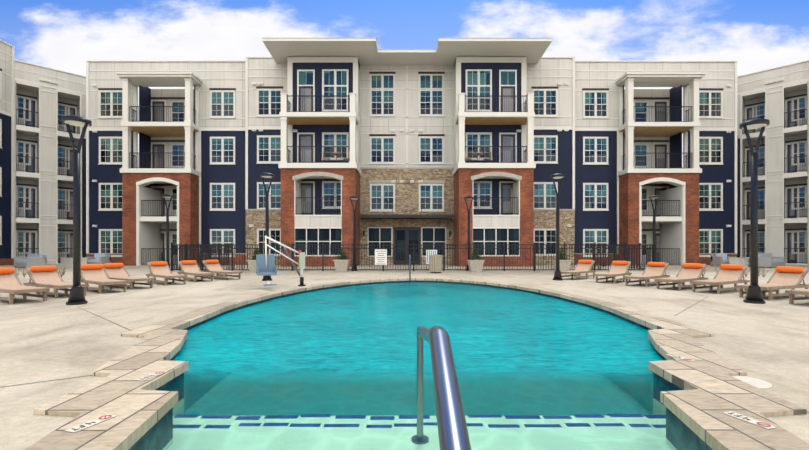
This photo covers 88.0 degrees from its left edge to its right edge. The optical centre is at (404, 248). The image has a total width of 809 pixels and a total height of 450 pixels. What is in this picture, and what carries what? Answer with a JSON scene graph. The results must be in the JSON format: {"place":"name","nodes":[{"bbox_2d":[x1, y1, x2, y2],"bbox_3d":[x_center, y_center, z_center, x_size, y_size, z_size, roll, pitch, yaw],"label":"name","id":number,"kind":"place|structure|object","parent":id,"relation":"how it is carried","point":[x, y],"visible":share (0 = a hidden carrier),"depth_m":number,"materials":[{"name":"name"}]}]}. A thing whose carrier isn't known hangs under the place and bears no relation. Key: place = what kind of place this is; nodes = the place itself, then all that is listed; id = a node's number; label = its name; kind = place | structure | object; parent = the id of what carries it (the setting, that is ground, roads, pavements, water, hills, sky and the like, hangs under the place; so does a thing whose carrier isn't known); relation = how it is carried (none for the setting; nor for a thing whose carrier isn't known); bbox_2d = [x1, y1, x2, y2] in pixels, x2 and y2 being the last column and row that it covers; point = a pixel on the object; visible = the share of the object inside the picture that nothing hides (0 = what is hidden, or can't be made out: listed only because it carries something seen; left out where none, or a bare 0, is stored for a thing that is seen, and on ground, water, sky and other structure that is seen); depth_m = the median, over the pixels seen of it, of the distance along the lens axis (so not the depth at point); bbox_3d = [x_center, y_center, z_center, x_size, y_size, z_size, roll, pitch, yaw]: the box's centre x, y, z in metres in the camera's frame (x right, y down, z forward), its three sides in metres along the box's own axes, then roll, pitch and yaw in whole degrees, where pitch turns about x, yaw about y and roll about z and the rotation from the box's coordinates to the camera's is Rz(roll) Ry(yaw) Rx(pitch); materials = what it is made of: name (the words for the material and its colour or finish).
{"place":"outdoors","nodes":[
{"label":"outdoors","id":0,"kind":"place"},
{"bbox_2d":[15,263,767,276],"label":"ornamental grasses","id":1,"kind":"object","parent":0,"point":[60,272],"visible":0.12,"depth_m":16.24,"materials":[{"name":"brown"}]},
{"bbox_2d":[0,264,808,449],"bbox_3d":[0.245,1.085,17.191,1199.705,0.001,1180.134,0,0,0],"label":"deck","id":2,"kind":"structure","parent":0,"point":[767,342],"depth_m":6.51,"materials":[{"name":"concrete"}]},
{"bbox_2d":[0,267,49,303],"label":"lounger","id":3,"kind":"object","parent":2,"relation":"on","point":[11,284],"visible":1,"depth_m":8.88,"materials":[{"name":"beige fabric"}]},
{"bbox_2d":[14,253,46,266],"bbox_3d":[-21.498,0.684,24.060,2.600,0.800,0.840,0,0,35],"label":"sofa","id":4,"kind":"object","parent":2,"relation":"on","point":[31,259],"visible":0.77,"depth_m":23.54,"materials":[{"name":"grey fabric"}]},
{"bbox_2d":[23,265,88,297],"bbox_3d":[-8.153,0.748,9.792,1.800,0.673,0.584,0,0,29],"label":"lounger","id":5,"kind":"object","parent":2,"relation":"on","point":[46,276],"visible":0.96,"depth_m":9.90,"materials":[{"name":"beige fabric"}]},
{"bbox_2d":[60,257,87,267],"bbox_3d":[-19.185,0.800,24.310,1.860,0.570,0.760,0,0,35],"label":"fire table","id":6,"kind":"object","parent":2,"relation":"on","point":[67,262],"visible":0.48,"depth_m":23.95,"materials":[{"name":"concrete"}]},
{"bbox_2d":[61,115,91,304],"bbox_3d":[-6.415,-0.746,8.207,0.470,3.660,0.470,0,0,0],"label":"light pole","id":7,"kind":"object","parent":2,"relation":"on","point":[76,295],"visible":1,"depth_m":8.16,"materials":[{"name":"black metal"}]},
{"bbox_2d":[85,253,110,263],"bbox_3d":[-18.430,0.684,25.221,0.950,0.800,0.840,0,0,0],"label":"armchair","id":8,"kind":"object","parent":2,"relation":"on","point":[100,258],"visible":0.6,"depth_m":25.09,"materials":[{"name":"grey fabric"}]},
{"bbox_2d":[81,264,128,293],"bbox_3d":[-7.808,0.748,10.795,1.800,0.673,0.584,0,0,36],"label":"lounger","id":9,"kind":"object","parent":2,"relation":"on","point":[96,274],"visible":0.85,"depth_m":10.92,"materials":[{"name":"beige fabric"}]},
{"bbox_2d":[103,263,155,289],"bbox_3d":[-7.802,0.748,11.740,1.800,0.673,0.584,0,0,28],"label":"lounger","id":10,"kind":"object","parent":2,"relation":"on","point":[116,271],"visible":0.77,"depth_m":11.81,"materials":[{"name":"beige fabric"}]},
{"bbox_2d":[146,261,186,284],"bbox_3d":[-7.464,0.748,13.120,1.800,0.673,0.584,0,0,41],"label":"lounger","id":11,"kind":"object","parent":2,"relation":"on","point":[160,269],"visible":1,"depth_m":13.33,"materials":[{"name":"beige"}]},
{"bbox_2d":[162,194,172,270],"bbox_3d":[-11.265,-0.746,19.934,0.470,3.660,0.470,0,0,0],"label":"light pole","id":12,"kind":"object","parent":2,"relation":"on","point":[167,225],"visible":0.88,"depth_m":19.88,"materials":[{"name":"black metal"}]},
{"bbox_2d":[177,260,214,281],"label":"lounger","id":13,"kind":"object","parent":2,"relation":"on","point":[189,267],"visible":0.98,"depth_m":14.58,"materials":[{"name":"beige"}]},
{"bbox_2d":[0,38,406,266],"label":"apartment building","id":14,"kind":"structure","parent":2,"relation":"on","point":[317,127],"depth_m":27.91,"materials":[{"name":"white paint"}]},
{"bbox_2d":[201,260,242,279],"bbox_3d":[-6.653,0.748,15.210,1.800,0.673,0.584,0,0,36],"label":"lounger","id":15,"kind":"object","parent":2,"relation":"on","point":[213,266],"visible":0.94,"depth_m":15.35,"materials":[{"name":"beige"}]},
{"bbox_2d":[247,248,261,271],"bbox_3d":[-6.862,0.517,19.530,0.710,1.136,0.710,0,0,0],"label":"potted plant","id":16,"kind":"object","parent":2,"relation":"on","point":[252,265],"visible":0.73,"depth_m":19.27,"materials":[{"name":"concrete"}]},
{"bbox_2d":[260,173,273,280],"bbox_3d":[-4.686,-0.746,14.298,0.470,3.660,0.470,0,0,0],"label":"light pole","id":17,"kind":"object","parent":2,"relation":"on","point":[266,175],"visible":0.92,"depth_m":14.25,"materials":[{"name":"black metal"}]},
{"bbox_2d":[256,235,305,285],"bbox_3d":[-3.313,0.357,11.506,1.367,1.455,1.090,0,0,-25],"label":"pool lift","id":18,"kind":"object","parent":2,"relation":"on","point":[265,266],"visible":1,"depth_m":11.78,"materials":[{"name":"white"}]},
{"bbox_2d":[333,247,349,271],"bbox_3d":[-2.961,0.508,19.846,0.710,1.153,0.710,0,0,0],"label":"potted plant","id":19,"kind":"object","parent":2,"relation":"on","point":[341,265],"visible":1,"depth_m":19.59,"materials":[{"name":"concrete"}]},
{"bbox_2d":[350,196,358,270],"bbox_3d":[-2.459,-0.746,20.615,0.470,3.660,0.470,0,0,0],"label":"light pole","id":20,"kind":"object","parent":2,"relation":"on","point":[354,222],"visible":0.9,"depth_m":20.58,"materials":[{"name":"black metal"}]},
{"bbox_2d":[0,282,807,411],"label":"deck joints","id":21,"kind":"object","parent":2,"relation":"on","point":[759,383],"visible":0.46,"depth_m":3.43,"materials":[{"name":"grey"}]},
{"bbox_2d":[409,255,410,281],"bbox_3d":[0.196,1.104,15.220,0.044,1.762,0.994,0,0,0],"label":"pool handrail","id":22,"kind":"object","parent":2,"relation":"on","point":[409,268],"visible":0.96,"depth_m":14.74,"materials":[{"name":"silver metal"}]},
{"bbox_2d":[171,243,655,270],"bbox_3d":[0.436,0.397,23.430,23.323,1.375,6.616,0,0,0],"label":"pool fence","id":23,"kind":"object","parent":2,"relation":"on","point":[210,251],"visible":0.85,"depth_m":20.15,"materials":[{"name":"black metal"}]},
{"bbox_2d":[128,280,712,449],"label":"pool shell","id":24,"kind":"object","parent":2,"relation":"in","point":[372,431],"visible":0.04,"depth_m":3.57},
{"bbox_2d":[25,278,808,449],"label":"pool coping","id":25,"kind":"object","parent":24,"relation":"on","point":[706,397],"visible":0.92,"depth_m":3.09,"materials":[{"name":"beige stone"}]},
{"bbox_2d":[65,354,776,432],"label":"depth markers","id":26,"kind":"object","parent":25,"relation":"on","point":[109,416],"visible":1,"depth_m":2.58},
{"bbox_2d":[135,282,706,449],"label":"pool water","id":27,"kind":"structure","parent":24,"relation":"in","point":[366,331],"depth_m":5.33,"materials":[{"name":"teal liquid"}]},
{"bbox_2d":[411,326,470,449],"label":"pool handrail","id":28,"kind":"object","parent":24,"relation":"on","point":[452,428],"visible":0.98,"depth_m":0.81,"materials":[{"name":"silver metal"}]},
{"bbox_2d":[429,255,441,272],"bbox_3d":[1.391,0.677,18.730,0.571,0.815,0.580,0,0,0],"label":"trash receptacle","id":29,"kind":"object","parent":2,"relation":"on","point":[435,263],"visible":1,"depth_m":18.51,"materials":[{"name":"beige"}]},
{"bbox_2d":[464,196,473,270],"bbox_3d":[3.177,-0.746,20.699,0.470,3.660,0.470,0,0,0],"label":"light pole","id":30,"kind":"object","parent":2,"relation":"on","point":[468,198],"visible":0.73,"depth_m":20.65,"materials":[{"name":"black metal"}]},
{"bbox_2d":[467,248,484,271],"bbox_3d":[3.292,0.525,19.430,0.710,1.119,0.710,0,0,0],"label":"potted plant","id":31,"kind":"object","parent":2,"relation":"on","point":[475,265],"visible":1,"depth_m":19.17,"materials":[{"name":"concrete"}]},
{"bbox_2d":[551,173,564,279],"bbox_3d":[5.281,-0.746,14.447,0.470,3.660,0.470,0,0,0],"label":"light pole","id":32,"kind":"object","parent":2,"relation":"on","point":[557,274],"visible":1,"depth_m":14.40,"materials":[{"name":"black metal"}]},
{"bbox_2d":[551,247,571,270],"bbox_3d":[7.307,0.509,19.490,0.710,1.150,0.710,0,0,0],"label":"potted plant","id":33,"kind":"object","parent":2,"relation":"on","point":[565,264],"visible":0.73,"depth_m":19.23,"materials":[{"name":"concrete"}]},
{"bbox_2d":[561,260,595,279],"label":"lounger","id":34,"kind":"object","parent":2,"relation":"on","point":[584,266],"visible":0.98,"depth_m":15.40,"materials":[{"name":"beige"}]},
{"bbox_2d":[407,38,808,266],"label":"apartment building","id":35,"kind":"structure","parent":2,"relation":"on","point":[501,131],"depth_m":27.94,"materials":[{"name":"white paint"}]},
{"bbox_2d":[594,261,631,282],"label":"lounger","id":36,"kind":"object","parent":2,"relation":"on","point":[618,268],"visible":0.98,"depth_m":14.05,"materials":[{"name":"beige"}]},
{"bbox_2d":[624,262,669,286],"bbox_3d":[7.310,0.748,12.608,1.800,0.673,0.584,0,0,-38],"label":"lounger","id":37,"kind":"object","parent":2,"relation":"on","point":[653,270],"visible":0.98,"depth_m":12.77,"materials":[{"name":"beige fabric"}]},
{"bbox_2d":[649,195,659,261],"bbox_3d":[12.084,-0.746,20.283,0.470,3.660,0.470,0,0,0],"label":"light pole","id":38,"kind":"object","parent":2,"relation":"on","point":[654,216],"visible":0.69,"depth_m":20.25,"materials":[{"name":"black metal"}]},
{"bbox_2d":[654,263,707,289],"bbox_3d":[7.643,0.748,11.549,1.800,0.673,0.584,0,0,-33],"label":"lounger","id":39,"kind":"object","parent":2,"relation":"on","point":[687,272],"visible":0.94,"depth_m":11.67,"materials":[{"name":"beige fabric"}]},
{"bbox_2d":[690,264,749,293],"bbox_3d":[8.058,0.748,10.695,1.800,0.673,0.584,0,0,-30],"label":"lounger","id":40,"kind":"object","parent":2,"relation":"on","point":[729,274],"visible":1,"depth_m":10.79,"materials":[{"name":"beige fabric"}]},
{"bbox_2d":[711,253,730,265],"bbox_3d":[19.618,0.684,25.790,0.950,0.800,0.840,0,0,0],"label":"armchair","id":41,"kind":"object","parent":2,"relation":"on","point":[718,259],"visible":0.65,"depth_m":25.88,"materials":[{"name":"grey fabric"}]},
{"bbox_2d":[729,257,749,266],"bbox_3d":[20.051,0.800,24.896,1.860,0.570,0.760,0,0,-35],"label":"fire table","id":42,"kind":"object","parent":2,"relation":"on","point":[740,260],"visible":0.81,"depth_m":24.42,"materials":[{"name":"concrete"}]},
{"bbox_2d":[739,118,769,303],"bbox_3d":[7.014,-0.746,8.407,0.470,3.660,0.470,0,0,0],"label":"light pole","id":43,"kind":"object","parent":2,"relation":"on","point":[754,294],"visible":1,"depth_m":8.36,"materials":[{"name":"black metal"}]},
{"bbox_2d":[758,253,784,267],"bbox_3d":[21.497,0.684,24.705,2.600,0.800,0.840,0,0,-35],"label":"sofa","id":44,"kind":"object","parent":2,"relation":"on","point":[767,260],"visible":0.83,"depth_m":24.09,"materials":[{"name":"grey fabric"}]},
{"bbox_2d":[736,266,808,299],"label":"lounger","id":45,"kind":"object","parent":2,"relation":"on","point":[786,277],"visible":0.92,"depth_m":9.44,"materials":[{"name":"beige fabric"}]},
{"bbox_2d":[785,289,808,303],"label":"lounger","id":46,"kind":"object","parent":2,"relation":"on","point":[791,293],"visible":1,"depth_m":8.18,"materials":[{"name":"beige wood"}]},
{"bbox_2d":[0,0,808,167],"label":"sky","id":47,"kind":"structure","parent":0,"point":[759,35],"materials":[{"name":"blue"}]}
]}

